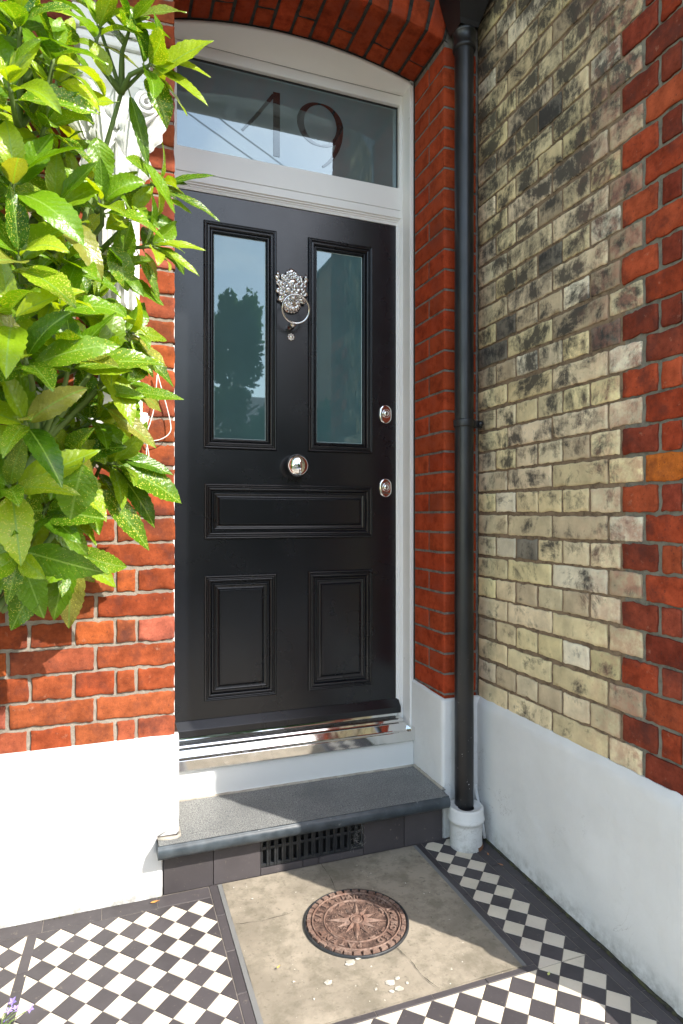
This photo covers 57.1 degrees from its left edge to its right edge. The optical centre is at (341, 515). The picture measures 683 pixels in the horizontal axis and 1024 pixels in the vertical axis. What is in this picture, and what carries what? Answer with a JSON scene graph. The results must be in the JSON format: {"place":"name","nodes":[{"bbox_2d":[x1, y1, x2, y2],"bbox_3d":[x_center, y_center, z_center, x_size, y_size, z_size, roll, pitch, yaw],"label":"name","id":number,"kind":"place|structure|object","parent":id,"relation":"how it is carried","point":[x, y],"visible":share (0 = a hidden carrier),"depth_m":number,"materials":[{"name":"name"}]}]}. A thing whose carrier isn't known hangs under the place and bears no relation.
{"place":"outdoors","nodes":[
{"label":"outdoors","id":0,"kind":"place"},
{"bbox_2d":[1,996,33,1023],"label":"bellflower plant","id":1,"kind":"object","parent":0,"point":[7,1010],"visible":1,"depth_m":1.38,"materials":[{"name":"purple plant"}]},
{"bbox_2d":[0,837,682,1023],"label":"tiled path","id":2,"kind":"structure","parent":0,"point":[156,976],"depth_m":1.59,"materials":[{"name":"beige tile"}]},
{"bbox_2d":[0,0,219,629],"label":"spotted laurel","id":3,"kind":"object","parent":2,"relation":"on","point":[57,498],"visible":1,"depth_m":1.43,"materials":[{"name":"green plant"}]},
{"bbox_2d":[0,0,479,928],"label":"front wall","id":4,"kind":"structure","parent":2,"relation":"on","point":[88,774],"depth_m":1.91,"materials":[{"name":"red brick"}]},
{"bbox_2d":[36,2,165,425],"bbox_3d":[-0.732,-0.845,1.782,0.450,1.160,0.128,0,0,-20],"label":"pilaster","id":5,"kind":"object","parent":4,"relation":"attached to","point":[123,143],"visible":0.36,"depth_m":1.80,"materials":[{"name":"white paint"}]},
{"bbox_2d":[146,373,170,455],"bbox_3d":[-0.554,-0.292,1.895,0.077,0.286,0.012,0,0,-16],"label":"cable","id":6,"kind":"object","parent":4,"relation":"attached to","point":[152,416],"visible":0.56,"depth_m":1.89,"materials":[{"name":"white plastic"}]},
{"bbox_2d":[173,18,414,724],"bbox_3d":[-0.177,-0.430,2.377,0.943,2.840,0.136,0,0,-20],"label":"door frame","id":7,"kind":"object","parent":4,"relation":"attached to","point":[288,120],"visible":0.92,"depth_m":2.41,"materials":[{"name":"white paint"}]},
{"bbox_2d":[175,189,400,738],"bbox_3d":[-0.179,-0.190,2.372,0.879,1.956,0.122,0,0,-20],"label":"front door","id":8,"kind":"structure","parent":7,"relation":"attached to","point":[285,468],"depth_m":2.37,"materials":[{"name":"black paint"}]},
{"bbox_2d":[175,189,395,721],"bbox_3d":[-0.196,-0.212,2.407,0.867,1.913,0.045,0,0,-20],"label":"door leaf","id":9,"kind":"structure","parent":8,"relation":"in","point":[196,556],"depth_m":2.38,"materials":[{"name":"black paint"}]},
{"bbox_2d":[439,0,488,810],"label":"downpipe","id":10,"kind":"object","parent":4,"relation":"attached to","point":[462,19],"visible":0.98,"depth_m":2.19,"materials":[{"name":"black metal"}]},
{"bbox_2d":[157,764,450,894],"bbox_3d":[-0.129,1.057,2.147,0.997,0.185,0.301,0,0,-20],"label":"doorstep","id":11,"kind":"object","parent":2,"relation":"on","point":[215,839],"visible":0.92,"depth_m":2.09,"materials":[{"name":"stone"}]},
{"bbox_2d":[179,713,414,798],"bbox_3d":[-0.161,0.858,2.333,0.912,0.235,0.117,0,0,-20],"label":"threshold","id":12,"kind":"object","parent":11,"relation":"on","point":[226,762],"visible":0.71,"depth_m":2.29,"materials":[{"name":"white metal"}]},
{"bbox_2d":[260,824,362,867],"bbox_3d":[-0.095,1.072,2.071,0.352,0.106,0.020,0,0,-20],"label":"air vent","id":13,"kind":"object","parent":11,"relation":"attached to","point":[300,847],"visible":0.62,"depth_m":2.06,"materials":[{"name":"black metal"}]},
{"bbox_2d":[16,835,682,1022],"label":"dirt line","id":14,"kind":"object","parent":2,"relation":"on","point":[669,1008],"visible":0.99,"depth_m":1.70,"materials":[{"name":"brown soil"}]},
{"bbox_2d":[222,846,521,1023],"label":"concrete slab","id":15,"kind":"structure","parent":2,"relation":"on","point":[451,940],"depth_m":1.67,"materials":[{"name":"beige concrete"}]},
{"bbox_2d":[233,882,408,999],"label":"cement splashes","id":16,"kind":"object","parent":15,"relation":"on","point":[352,962],"visible":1,"depth_m":1.54,"materials":[{"name":"white concrete"}]},
{"bbox_2d":[239,864,439,988],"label":"slab cracks","id":17,"kind":"object","parent":15,"relation":"on","point":[396,947],"visible":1,"depth_m":1.66,"materials":[{"name":"black"}]},
{"bbox_2d":[303,889,408,958],"bbox_3d":[0.042,1.142,1.772,0.298,0.016,0.298,0,0,-20],"label":"manhole cover","id":18,"kind":"object","parent":15,"relation":"on","point":[356,923],"visible":1,"depth_m":1.75,"materials":[{"name":"brown metal"}]},
{"bbox_2d":[218,845,525,1023],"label":"slab edging","id":19,"kind":"object","parent":2,"relation":"on","point":[258,1017],"visible":1,"depth_m":1.71,"materials":[{"name":"grey stone"}]},
{"bbox_2d":[447,799,484,852],"bbox_3d":[0.435,1.081,2.192,0.129,0.142,0.129,0,0,-20],"label":"drain socket","id":20,"kind":"object","parent":2,"relation":"on","point":[465,831],"visible":0.87,"depth_m":2.14,"materials":[{"name":"white paint"}]},
{"label":"ground","id":21,"kind":"structure","parent":0,"visible":0},
{"bbox_2d":[474,0,682,1017],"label":"side wall","id":22,"kind":"structure","parent":21,"relation":"on","point":[579,793],"depth_m":1.77,"materials":[{"name":"yellow brick"}]}
]}

